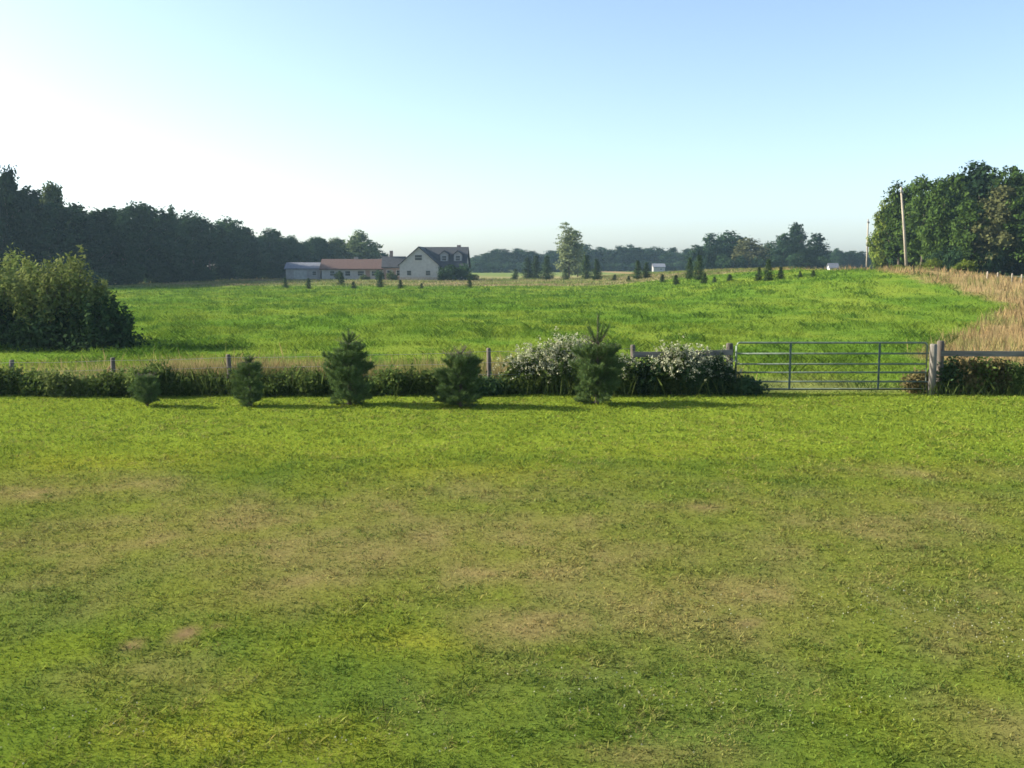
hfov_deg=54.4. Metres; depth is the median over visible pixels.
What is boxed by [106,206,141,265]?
tree
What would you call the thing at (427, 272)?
window
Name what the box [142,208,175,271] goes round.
tree
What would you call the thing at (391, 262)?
wing house
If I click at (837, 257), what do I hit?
tree
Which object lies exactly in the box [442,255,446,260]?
window
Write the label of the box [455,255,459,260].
window
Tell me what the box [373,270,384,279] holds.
bush
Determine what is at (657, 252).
tree
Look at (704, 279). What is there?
young conifer
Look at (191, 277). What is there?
bush
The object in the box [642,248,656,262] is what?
tree
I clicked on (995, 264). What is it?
bush
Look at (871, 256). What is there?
tree
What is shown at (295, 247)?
tree
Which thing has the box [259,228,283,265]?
tree
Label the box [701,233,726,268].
tree
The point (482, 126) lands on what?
sky
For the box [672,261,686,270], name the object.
bush
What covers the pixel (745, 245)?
tree
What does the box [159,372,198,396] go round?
weed clump
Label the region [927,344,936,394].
gate post
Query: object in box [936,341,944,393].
gate post
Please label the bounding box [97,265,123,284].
bush
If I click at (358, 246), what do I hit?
tree
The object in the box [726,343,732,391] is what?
gate post
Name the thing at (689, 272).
young conifer
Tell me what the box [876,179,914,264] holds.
tree
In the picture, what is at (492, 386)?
weed clump
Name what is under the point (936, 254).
bush
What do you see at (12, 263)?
shrub
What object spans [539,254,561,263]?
tree
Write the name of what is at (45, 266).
bush
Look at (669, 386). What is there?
flowering bush
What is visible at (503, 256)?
tree
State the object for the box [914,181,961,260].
tree
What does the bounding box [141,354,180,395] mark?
weed clump
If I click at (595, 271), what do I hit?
young conifer
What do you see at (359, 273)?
window
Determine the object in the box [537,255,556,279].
young conifer
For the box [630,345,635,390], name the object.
fence post
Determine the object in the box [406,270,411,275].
window
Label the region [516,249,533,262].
tree
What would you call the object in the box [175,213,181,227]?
tree
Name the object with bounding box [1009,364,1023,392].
bramble
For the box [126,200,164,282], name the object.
tree
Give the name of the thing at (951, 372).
bramble
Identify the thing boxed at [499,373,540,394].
weed clump
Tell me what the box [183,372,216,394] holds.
weed clump
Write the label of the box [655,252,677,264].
tree
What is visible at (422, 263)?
gabled house
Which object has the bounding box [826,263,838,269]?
white shed
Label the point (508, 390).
weed clump
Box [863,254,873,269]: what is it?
tree
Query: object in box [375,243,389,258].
tree
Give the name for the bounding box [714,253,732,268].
bush
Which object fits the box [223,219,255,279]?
tree
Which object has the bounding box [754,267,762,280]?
young conifer
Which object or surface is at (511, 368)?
flowering bush
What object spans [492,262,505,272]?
bush
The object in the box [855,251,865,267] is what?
tree
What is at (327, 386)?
weed clump
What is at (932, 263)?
bush
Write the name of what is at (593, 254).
tree
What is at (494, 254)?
tree
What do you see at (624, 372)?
flowering bush
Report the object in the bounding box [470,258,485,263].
tree
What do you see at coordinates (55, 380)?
weed clump
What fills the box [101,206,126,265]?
tree
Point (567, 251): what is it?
tree
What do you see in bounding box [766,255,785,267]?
bush
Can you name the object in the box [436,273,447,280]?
bush
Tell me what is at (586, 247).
tree
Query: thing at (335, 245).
tree
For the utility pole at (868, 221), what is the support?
on the ground at (522, 617)
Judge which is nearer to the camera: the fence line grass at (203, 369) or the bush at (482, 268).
the fence line grass at (203, 369)
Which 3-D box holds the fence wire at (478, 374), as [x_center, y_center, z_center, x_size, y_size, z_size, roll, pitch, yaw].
[-6.056,-0.160,24.180,18.055,0.199,0.008,0,7,0]
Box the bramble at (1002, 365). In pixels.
[978,357,1015,393]
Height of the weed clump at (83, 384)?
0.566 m
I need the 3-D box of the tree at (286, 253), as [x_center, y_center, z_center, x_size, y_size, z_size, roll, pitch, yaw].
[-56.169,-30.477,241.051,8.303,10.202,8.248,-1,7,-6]
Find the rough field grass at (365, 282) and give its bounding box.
[108,266,827,287]
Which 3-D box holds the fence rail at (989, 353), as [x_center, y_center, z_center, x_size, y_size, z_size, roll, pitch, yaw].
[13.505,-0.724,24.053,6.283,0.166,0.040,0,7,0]
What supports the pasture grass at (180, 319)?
on the ground at (522, 617)
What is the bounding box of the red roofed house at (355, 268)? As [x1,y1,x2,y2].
[319,257,382,279]
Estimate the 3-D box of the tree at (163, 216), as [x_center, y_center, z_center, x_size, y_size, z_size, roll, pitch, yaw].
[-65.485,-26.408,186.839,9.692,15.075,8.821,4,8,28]
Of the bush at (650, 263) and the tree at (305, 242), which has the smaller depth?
the tree at (305, 242)
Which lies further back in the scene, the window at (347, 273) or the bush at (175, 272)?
the window at (347, 273)
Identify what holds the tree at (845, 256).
on the ground at (522, 617)
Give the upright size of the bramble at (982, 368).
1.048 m
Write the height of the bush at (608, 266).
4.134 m
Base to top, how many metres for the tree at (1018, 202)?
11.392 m
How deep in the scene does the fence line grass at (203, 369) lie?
23.98 m
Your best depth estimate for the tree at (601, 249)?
456.30 m
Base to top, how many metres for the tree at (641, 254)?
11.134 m
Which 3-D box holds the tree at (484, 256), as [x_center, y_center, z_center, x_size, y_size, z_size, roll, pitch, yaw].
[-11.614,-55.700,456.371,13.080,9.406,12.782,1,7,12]
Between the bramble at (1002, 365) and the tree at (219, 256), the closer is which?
the bramble at (1002, 365)
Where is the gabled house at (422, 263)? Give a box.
[398,245,470,279]
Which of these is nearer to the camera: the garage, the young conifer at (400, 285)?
the young conifer at (400, 285)
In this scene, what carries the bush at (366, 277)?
on the ground at (522, 617)
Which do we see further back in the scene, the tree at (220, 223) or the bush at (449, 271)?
the tree at (220, 223)
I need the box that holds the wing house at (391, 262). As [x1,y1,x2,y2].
[381,251,405,279]
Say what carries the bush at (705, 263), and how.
on the ground at (522, 617)
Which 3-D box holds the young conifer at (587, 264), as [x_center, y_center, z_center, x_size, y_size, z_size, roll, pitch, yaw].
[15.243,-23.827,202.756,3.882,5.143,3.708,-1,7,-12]
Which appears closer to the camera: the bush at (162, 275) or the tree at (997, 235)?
the tree at (997, 235)
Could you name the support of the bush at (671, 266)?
on the ground at (522, 617)
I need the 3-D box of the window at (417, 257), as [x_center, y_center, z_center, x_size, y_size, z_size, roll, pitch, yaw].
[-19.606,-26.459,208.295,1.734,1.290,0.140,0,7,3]
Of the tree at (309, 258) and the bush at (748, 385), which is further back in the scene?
the tree at (309, 258)
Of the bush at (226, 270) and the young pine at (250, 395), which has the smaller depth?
the young pine at (250, 395)
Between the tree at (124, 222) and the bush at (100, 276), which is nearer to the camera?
the bush at (100, 276)
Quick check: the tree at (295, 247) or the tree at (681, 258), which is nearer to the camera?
the tree at (295, 247)
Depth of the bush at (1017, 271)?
121.85 m
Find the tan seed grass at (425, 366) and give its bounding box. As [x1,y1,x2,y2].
[0,340,757,379]
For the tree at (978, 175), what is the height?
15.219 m
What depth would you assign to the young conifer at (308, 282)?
132.90 m
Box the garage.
[284,262,321,279]
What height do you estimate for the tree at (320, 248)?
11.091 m
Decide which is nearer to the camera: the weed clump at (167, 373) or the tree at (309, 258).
the weed clump at (167, 373)
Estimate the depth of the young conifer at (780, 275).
102.11 m
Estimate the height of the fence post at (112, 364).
1.196 m
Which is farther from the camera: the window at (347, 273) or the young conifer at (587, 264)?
the window at (347, 273)
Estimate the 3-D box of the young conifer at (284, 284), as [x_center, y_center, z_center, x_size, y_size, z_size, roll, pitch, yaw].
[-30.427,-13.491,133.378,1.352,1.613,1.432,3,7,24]
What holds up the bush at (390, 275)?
on the ground at (522, 617)
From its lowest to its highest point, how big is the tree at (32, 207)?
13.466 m
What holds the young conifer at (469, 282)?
on the ground at (522, 617)
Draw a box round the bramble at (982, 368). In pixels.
[964,356,1001,393]
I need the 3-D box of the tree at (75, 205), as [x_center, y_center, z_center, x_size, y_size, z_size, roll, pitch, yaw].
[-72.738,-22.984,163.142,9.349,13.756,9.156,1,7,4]
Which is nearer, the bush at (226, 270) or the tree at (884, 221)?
the tree at (884, 221)
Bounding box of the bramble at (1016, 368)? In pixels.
[993,358,1023,393]
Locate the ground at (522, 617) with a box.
[0,269,1023,767]
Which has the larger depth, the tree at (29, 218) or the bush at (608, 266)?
the bush at (608, 266)
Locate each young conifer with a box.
[282,278,290,287]
[305,278,313,288]
[336,272,345,285]
[376,275,385,286]
[397,280,404,288]
[465,279,472,287]
[511,268,518,278]
[520,257,539,278]
[531,255,542,278]
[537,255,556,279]
[561,269,571,279]
[579,254,592,278]
[590,258,604,279]
[631,260,642,278]
[641,262,653,277]
[672,275,678,284]
[683,257,694,278]
[692,254,706,279]
[699,273,708,282]
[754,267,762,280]
[761,259,776,280]
[776,267,786,278]
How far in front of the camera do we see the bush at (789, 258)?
285.47 m
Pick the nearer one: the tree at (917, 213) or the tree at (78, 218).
the tree at (917, 213)
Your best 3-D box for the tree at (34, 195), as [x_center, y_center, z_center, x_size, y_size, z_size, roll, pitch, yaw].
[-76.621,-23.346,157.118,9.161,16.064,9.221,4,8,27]
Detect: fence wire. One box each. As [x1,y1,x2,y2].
[8,348,634,362]
[80,362,566,370]
[190,374,519,378]
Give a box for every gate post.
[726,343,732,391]
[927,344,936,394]
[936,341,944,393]
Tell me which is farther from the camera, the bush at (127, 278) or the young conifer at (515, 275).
the young conifer at (515, 275)
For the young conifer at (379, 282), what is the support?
on the ground at (522, 617)
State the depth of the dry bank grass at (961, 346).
48.51 m
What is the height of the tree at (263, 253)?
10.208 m
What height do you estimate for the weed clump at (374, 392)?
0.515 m
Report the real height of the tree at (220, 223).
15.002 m
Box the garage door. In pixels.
[294,270,306,279]
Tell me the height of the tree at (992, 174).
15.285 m
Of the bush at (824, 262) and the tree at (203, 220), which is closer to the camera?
the tree at (203, 220)
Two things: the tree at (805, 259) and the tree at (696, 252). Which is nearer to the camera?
the tree at (805, 259)
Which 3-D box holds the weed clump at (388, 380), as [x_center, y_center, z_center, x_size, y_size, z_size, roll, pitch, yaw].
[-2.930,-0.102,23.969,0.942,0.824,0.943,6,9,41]
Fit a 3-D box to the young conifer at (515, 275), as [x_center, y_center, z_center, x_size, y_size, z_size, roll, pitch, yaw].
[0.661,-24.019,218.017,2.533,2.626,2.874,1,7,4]
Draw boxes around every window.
[345,271,350,275]
[357,271,363,275]
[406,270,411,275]
[414,254,422,260]
[425,270,430,275]
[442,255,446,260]
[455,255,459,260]
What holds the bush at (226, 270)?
on the ground at (522, 617)
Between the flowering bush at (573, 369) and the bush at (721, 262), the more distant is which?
the bush at (721, 262)
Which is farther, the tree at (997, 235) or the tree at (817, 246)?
the tree at (817, 246)
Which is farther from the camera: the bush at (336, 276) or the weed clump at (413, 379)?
the bush at (336, 276)
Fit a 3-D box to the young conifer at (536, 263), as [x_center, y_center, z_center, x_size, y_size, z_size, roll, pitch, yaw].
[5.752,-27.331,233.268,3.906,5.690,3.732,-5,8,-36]
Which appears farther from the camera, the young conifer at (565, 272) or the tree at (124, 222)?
the young conifer at (565, 272)
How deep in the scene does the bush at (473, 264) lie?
434.50 m
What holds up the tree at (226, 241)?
on the ground at (522, 617)
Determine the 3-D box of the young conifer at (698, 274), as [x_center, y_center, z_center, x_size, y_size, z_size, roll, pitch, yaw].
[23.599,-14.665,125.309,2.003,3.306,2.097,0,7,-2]
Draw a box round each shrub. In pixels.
[0,243,51,342]
[0,244,144,353]
[47,288,160,352]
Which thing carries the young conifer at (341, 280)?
on the ground at (522, 617)
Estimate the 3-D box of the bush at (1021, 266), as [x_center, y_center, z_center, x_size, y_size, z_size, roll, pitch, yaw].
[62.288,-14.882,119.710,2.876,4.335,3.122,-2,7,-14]
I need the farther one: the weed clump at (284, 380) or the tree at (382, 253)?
the tree at (382, 253)
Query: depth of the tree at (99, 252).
157.32 m
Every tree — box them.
[0,164,28,260]
[0,190,29,263]
[0,220,12,270]
[17,190,47,263]
[18,185,42,216]
[20,201,54,259]
[31,200,75,266]
[38,180,73,253]
[49,198,85,261]
[66,206,99,268]
[68,202,86,223]
[77,215,114,269]
[84,203,109,265]
[87,209,130,268]
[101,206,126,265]
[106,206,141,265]
[124,205,154,267]
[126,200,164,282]
[134,201,172,259]
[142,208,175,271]
[154,202,188,261]
[168,204,174,218]
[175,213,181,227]
[178,215,203,266]
[179,210,217,280]
[195,213,212,231]
[197,227,231,269]
[207,222,237,279]
[213,215,245,235]
[214,228,237,264]
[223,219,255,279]
[240,226,261,274]
[249,236,271,278]
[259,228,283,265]
[271,229,284,244]
[272,237,295,277]
[283,235,306,261]
[297,243,315,261]
[300,240,320,260]
[306,237,326,261]
[309,236,335,258]
[321,239,331,257]
[326,237,349,258]
[342,229,384,258]
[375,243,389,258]
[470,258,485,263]
[478,252,493,262]
[485,250,499,262]
[493,248,514,263]
[508,250,523,263]
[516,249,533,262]
[528,250,543,263]
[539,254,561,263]
[542,250,554,256]
[550,251,562,263]
[553,222,585,276]
[571,240,585,276]
[582,244,592,256]
[585,249,604,262]
[591,246,607,260]
[601,249,614,263]
[605,245,628,263]
[622,244,642,263]
[625,247,652,264]
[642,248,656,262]
[650,246,667,261]
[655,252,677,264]
[665,247,678,255]
[668,252,680,262]
[675,249,690,263]
[683,245,709,268]
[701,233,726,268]
[715,230,752,260]
[729,237,771,267]
[762,241,776,259]
[770,232,798,266]
[786,222,808,256]
[790,248,819,268]
[803,233,833,259]
[829,248,843,268]
[838,252,851,268]
[845,251,859,268]
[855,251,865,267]
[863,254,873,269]
[866,196,903,268]
[866,225,877,266]
[869,197,903,264]
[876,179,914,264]
[879,243,917,267]
[881,183,918,269]
[888,174,951,268]
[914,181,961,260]
[915,176,953,264]
[940,172,962,191]
[942,172,984,246]
[944,198,992,268]
[946,160,1015,228]
[966,184,1023,272]
[982,165,1023,274]
[985,167,1008,183]
[1002,185,1023,261]
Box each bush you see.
[36,261,65,283]
[79,266,96,281]
[85,269,115,284]
[90,263,118,284]
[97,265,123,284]
[113,265,143,284]
[143,262,160,282]
[151,265,171,282]
[166,264,183,282]
[181,264,199,281]
[196,267,214,281]
[215,263,237,279]
[240,266,258,279]
[254,266,265,278]
[263,266,283,278]
[275,267,285,278]
[333,270,340,279]
[359,274,370,279]
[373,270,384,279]
[386,271,398,280]
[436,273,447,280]
[437,264,460,280]
[456,263,472,280]
[466,273,479,280]
[469,261,480,272]
[474,261,491,272]
[484,262,500,272]
[491,348,555,393]
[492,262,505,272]
[501,261,515,272]
[509,335,563,393]
[514,262,524,272]
[526,326,585,393]
[549,262,558,271]
[549,334,603,393]
[590,261,607,271]
[601,263,613,270]
[606,263,626,270]
[612,352,642,394]
[615,263,632,270]
[627,263,641,270]
[627,355,668,395]
[639,260,651,270]
[640,335,711,394]
[647,261,657,270]
[665,263,678,270]
[668,343,730,394]
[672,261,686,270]
[692,256,709,269]
[697,345,745,394]
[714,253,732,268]
[725,374,771,395]
[729,255,750,268]
[748,256,766,267]
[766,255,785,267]
[783,253,800,267]
[815,256,832,268]
[872,259,889,269]
[918,257,942,269]
[923,249,945,269]
[940,243,950,258]
[942,246,967,271]
[951,259,978,273]
[975,261,992,274]
[981,243,1009,275]
[1000,256,1019,274]
[1010,256,1023,274]
[1017,256,1023,273]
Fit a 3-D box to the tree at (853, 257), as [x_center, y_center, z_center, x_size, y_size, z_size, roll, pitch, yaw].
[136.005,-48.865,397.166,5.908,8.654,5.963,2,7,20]
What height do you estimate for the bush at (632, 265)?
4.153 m
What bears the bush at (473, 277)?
on the ground at (522, 617)
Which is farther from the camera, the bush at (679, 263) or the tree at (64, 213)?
the bush at (679, 263)
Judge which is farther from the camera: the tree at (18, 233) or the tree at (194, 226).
the tree at (194, 226)
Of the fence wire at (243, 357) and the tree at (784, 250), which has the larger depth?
the tree at (784, 250)
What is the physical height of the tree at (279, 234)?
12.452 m
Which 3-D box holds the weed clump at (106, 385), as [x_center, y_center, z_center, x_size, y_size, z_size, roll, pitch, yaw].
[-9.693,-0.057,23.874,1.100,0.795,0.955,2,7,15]
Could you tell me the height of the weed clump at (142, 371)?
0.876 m
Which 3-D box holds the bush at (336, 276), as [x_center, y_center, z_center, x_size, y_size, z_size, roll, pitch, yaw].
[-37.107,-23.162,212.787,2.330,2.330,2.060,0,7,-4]
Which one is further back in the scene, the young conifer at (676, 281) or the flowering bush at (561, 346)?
the young conifer at (676, 281)
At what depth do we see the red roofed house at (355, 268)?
220.67 m
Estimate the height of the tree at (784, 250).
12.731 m
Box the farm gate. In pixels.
[731,342,928,389]
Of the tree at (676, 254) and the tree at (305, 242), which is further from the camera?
the tree at (676, 254)
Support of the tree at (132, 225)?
on the ground at (522, 617)
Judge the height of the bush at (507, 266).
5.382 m
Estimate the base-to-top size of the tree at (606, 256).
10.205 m
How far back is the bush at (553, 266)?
435.40 m
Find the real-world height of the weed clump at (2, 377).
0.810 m
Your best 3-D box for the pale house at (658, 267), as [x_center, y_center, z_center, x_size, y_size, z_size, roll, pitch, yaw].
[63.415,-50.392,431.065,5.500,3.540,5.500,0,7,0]
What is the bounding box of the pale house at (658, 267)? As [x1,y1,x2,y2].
[651,264,665,271]
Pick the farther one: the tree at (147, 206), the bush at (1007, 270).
the tree at (147, 206)
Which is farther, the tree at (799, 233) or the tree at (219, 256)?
the tree at (799, 233)
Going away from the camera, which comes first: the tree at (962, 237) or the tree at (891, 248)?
the tree at (962, 237)
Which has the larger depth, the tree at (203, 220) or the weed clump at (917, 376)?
the tree at (203, 220)
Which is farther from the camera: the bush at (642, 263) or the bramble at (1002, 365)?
the bush at (642, 263)
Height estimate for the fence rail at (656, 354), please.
0.182 m
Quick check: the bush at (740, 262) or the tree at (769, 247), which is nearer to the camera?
the bush at (740, 262)
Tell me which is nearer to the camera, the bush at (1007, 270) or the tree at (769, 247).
the bush at (1007, 270)
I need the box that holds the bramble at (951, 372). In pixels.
[924,355,974,394]
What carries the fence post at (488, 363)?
on the ground at (522, 617)
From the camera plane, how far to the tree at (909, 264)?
144.50 m
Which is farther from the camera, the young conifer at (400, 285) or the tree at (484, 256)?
the tree at (484, 256)
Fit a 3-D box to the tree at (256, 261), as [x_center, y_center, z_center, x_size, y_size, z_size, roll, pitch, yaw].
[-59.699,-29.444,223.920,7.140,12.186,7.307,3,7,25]
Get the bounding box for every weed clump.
[0,364,27,394]
[0,366,18,394]
[15,366,50,395]
[34,366,87,396]
[71,374,103,395]
[82,366,127,396]
[111,367,136,394]
[120,362,162,397]
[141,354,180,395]
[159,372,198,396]
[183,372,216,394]
[197,373,232,394]
[222,367,265,394]
[261,377,290,397]
[265,364,310,395]
[288,370,330,396]
[322,373,335,393]
[352,375,382,395]
[369,363,409,395]
[396,363,430,395]
[414,367,439,395]
[475,371,513,395]
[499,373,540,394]
[501,378,527,394]
[899,366,937,393]
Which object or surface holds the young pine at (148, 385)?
on the ground at (522, 617)
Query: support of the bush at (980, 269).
on the ground at (522, 617)
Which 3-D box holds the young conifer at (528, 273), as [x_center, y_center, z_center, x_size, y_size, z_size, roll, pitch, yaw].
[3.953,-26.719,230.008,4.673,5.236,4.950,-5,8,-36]
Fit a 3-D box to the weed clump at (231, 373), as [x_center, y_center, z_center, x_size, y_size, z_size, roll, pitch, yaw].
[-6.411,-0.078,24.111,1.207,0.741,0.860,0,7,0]
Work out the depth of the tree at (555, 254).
443.04 m
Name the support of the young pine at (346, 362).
on the ground at (522, 617)
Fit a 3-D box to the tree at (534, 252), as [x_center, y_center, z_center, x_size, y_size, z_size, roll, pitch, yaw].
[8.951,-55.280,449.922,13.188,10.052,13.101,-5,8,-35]
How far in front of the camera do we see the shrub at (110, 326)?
36.53 m
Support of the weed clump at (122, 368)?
on the ground at (522, 617)
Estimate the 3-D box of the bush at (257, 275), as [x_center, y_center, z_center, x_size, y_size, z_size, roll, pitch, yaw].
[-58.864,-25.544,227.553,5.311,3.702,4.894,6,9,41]
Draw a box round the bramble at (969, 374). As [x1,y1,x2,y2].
[947,356,989,394]
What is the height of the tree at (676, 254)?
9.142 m
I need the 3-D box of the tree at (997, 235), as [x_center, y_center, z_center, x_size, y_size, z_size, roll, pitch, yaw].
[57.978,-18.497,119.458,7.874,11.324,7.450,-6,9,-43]
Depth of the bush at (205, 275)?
195.52 m
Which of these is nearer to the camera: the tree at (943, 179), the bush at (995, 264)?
the bush at (995, 264)
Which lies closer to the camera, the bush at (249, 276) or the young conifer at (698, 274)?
the young conifer at (698, 274)
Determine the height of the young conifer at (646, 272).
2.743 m
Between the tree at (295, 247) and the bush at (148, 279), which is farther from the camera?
the tree at (295, 247)
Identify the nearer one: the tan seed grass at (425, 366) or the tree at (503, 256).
the tan seed grass at (425, 366)
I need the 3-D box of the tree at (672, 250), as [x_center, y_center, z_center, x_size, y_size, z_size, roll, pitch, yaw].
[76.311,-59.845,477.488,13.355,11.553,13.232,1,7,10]
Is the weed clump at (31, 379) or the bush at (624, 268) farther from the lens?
the bush at (624, 268)
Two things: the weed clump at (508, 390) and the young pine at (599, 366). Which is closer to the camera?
the young pine at (599, 366)
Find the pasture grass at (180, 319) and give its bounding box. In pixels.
[0,266,1023,391]
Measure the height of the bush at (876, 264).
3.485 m
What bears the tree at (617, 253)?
on the ground at (522, 617)
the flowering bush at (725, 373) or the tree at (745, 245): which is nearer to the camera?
the flowering bush at (725, 373)
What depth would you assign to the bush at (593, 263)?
434.94 m
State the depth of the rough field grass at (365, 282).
170.09 m
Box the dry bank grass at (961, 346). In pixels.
[809,264,1023,366]
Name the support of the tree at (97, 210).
on the ground at (522, 617)
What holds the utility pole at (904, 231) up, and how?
on the ground at (522, 617)
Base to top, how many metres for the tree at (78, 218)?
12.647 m
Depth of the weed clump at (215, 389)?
23.99 m
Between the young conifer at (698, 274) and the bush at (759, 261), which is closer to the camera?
the young conifer at (698, 274)
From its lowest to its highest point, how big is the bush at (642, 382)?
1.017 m
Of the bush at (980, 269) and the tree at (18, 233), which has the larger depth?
the tree at (18, 233)
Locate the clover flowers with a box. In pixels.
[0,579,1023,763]
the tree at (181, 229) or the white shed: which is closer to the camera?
the tree at (181, 229)
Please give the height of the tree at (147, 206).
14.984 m
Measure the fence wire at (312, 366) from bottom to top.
0.321 m
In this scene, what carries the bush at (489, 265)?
on the ground at (522, 617)
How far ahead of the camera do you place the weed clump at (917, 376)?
24.34 m
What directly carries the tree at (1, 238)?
on the ground at (522, 617)
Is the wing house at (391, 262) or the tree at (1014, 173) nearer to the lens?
the tree at (1014, 173)
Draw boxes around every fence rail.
[633,350,732,356]
[940,351,1023,356]
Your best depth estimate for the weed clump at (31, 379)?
23.80 m
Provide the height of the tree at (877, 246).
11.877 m
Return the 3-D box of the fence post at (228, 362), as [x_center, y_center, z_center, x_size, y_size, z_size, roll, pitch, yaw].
[-6.876,-0.100,24.256,0.143,1.246,0.124,-3,7,-22]
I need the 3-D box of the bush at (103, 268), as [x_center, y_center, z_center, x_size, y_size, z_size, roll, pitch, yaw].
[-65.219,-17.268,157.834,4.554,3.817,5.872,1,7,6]
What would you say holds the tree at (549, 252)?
on the ground at (522, 617)
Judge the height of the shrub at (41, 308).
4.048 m
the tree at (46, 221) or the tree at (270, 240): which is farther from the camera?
the tree at (270, 240)
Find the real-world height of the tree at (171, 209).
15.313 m
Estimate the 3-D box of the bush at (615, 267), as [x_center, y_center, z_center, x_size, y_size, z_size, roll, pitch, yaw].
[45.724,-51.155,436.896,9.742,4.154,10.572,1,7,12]
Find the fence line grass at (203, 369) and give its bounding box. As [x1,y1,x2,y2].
[1,352,1023,396]
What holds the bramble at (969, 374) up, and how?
on the ground at (522, 617)
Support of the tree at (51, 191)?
on the ground at (522, 617)
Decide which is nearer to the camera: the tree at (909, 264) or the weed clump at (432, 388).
the weed clump at (432, 388)
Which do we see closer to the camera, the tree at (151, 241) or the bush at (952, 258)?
the bush at (952, 258)
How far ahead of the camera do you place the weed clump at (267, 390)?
23.72 m
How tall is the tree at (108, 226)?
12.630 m
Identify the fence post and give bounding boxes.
[9,360,13,369]
[110,357,114,375]
[226,354,231,378]
[486,348,491,377]
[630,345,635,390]
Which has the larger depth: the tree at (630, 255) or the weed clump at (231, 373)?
the tree at (630, 255)
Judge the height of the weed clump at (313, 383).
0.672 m
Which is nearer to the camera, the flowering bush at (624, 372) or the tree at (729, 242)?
the flowering bush at (624, 372)
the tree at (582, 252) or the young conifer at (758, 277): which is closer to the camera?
the young conifer at (758, 277)
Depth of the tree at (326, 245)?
265.44 m
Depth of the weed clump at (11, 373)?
23.93 m
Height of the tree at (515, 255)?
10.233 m
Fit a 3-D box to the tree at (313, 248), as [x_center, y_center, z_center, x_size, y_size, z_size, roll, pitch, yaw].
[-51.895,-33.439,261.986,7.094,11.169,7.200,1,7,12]
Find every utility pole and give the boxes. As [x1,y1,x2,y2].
[866,219,869,268]
[900,187,907,265]
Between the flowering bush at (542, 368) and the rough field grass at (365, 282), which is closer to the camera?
the flowering bush at (542, 368)
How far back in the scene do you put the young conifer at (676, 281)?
117.43 m
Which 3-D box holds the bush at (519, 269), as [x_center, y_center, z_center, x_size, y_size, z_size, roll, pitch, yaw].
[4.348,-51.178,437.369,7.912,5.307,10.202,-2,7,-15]
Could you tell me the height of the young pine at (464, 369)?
1.490 m
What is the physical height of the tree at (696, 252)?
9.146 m
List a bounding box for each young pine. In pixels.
[126,371,161,405]
[230,354,264,406]
[320,328,376,404]
[432,344,484,407]
[568,312,624,403]
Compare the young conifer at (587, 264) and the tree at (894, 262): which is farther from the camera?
the young conifer at (587, 264)
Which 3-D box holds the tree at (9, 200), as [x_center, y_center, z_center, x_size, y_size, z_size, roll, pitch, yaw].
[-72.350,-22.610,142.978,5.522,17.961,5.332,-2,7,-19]
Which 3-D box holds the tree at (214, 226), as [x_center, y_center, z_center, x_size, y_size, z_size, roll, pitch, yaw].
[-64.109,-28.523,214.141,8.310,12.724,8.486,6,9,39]
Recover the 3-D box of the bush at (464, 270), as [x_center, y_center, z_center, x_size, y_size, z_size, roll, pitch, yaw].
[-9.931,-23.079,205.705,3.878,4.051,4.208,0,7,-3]
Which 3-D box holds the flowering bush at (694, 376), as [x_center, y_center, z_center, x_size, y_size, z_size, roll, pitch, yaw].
[4.389,-0.340,24.070,1.624,1.283,1.232,-3,7,-23]
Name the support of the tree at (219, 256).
on the ground at (522, 617)
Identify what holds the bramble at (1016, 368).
on the ground at (522, 617)
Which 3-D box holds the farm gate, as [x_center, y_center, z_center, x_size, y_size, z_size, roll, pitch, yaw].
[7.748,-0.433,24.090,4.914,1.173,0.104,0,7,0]
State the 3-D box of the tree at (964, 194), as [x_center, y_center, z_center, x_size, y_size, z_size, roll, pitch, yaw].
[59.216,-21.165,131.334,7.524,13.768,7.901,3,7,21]
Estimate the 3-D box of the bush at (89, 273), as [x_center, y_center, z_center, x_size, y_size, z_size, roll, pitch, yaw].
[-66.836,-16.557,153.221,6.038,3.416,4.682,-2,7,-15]
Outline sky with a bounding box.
[0,0,1023,268]
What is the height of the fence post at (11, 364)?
1.113 m
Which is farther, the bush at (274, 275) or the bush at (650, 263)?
the bush at (650, 263)
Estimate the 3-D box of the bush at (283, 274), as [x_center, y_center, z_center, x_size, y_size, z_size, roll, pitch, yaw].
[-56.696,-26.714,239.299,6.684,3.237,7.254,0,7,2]
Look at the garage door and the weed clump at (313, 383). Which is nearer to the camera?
the weed clump at (313, 383)
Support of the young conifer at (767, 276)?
on the ground at (522, 617)
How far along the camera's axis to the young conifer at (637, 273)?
160.36 m
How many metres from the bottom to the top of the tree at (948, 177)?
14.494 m

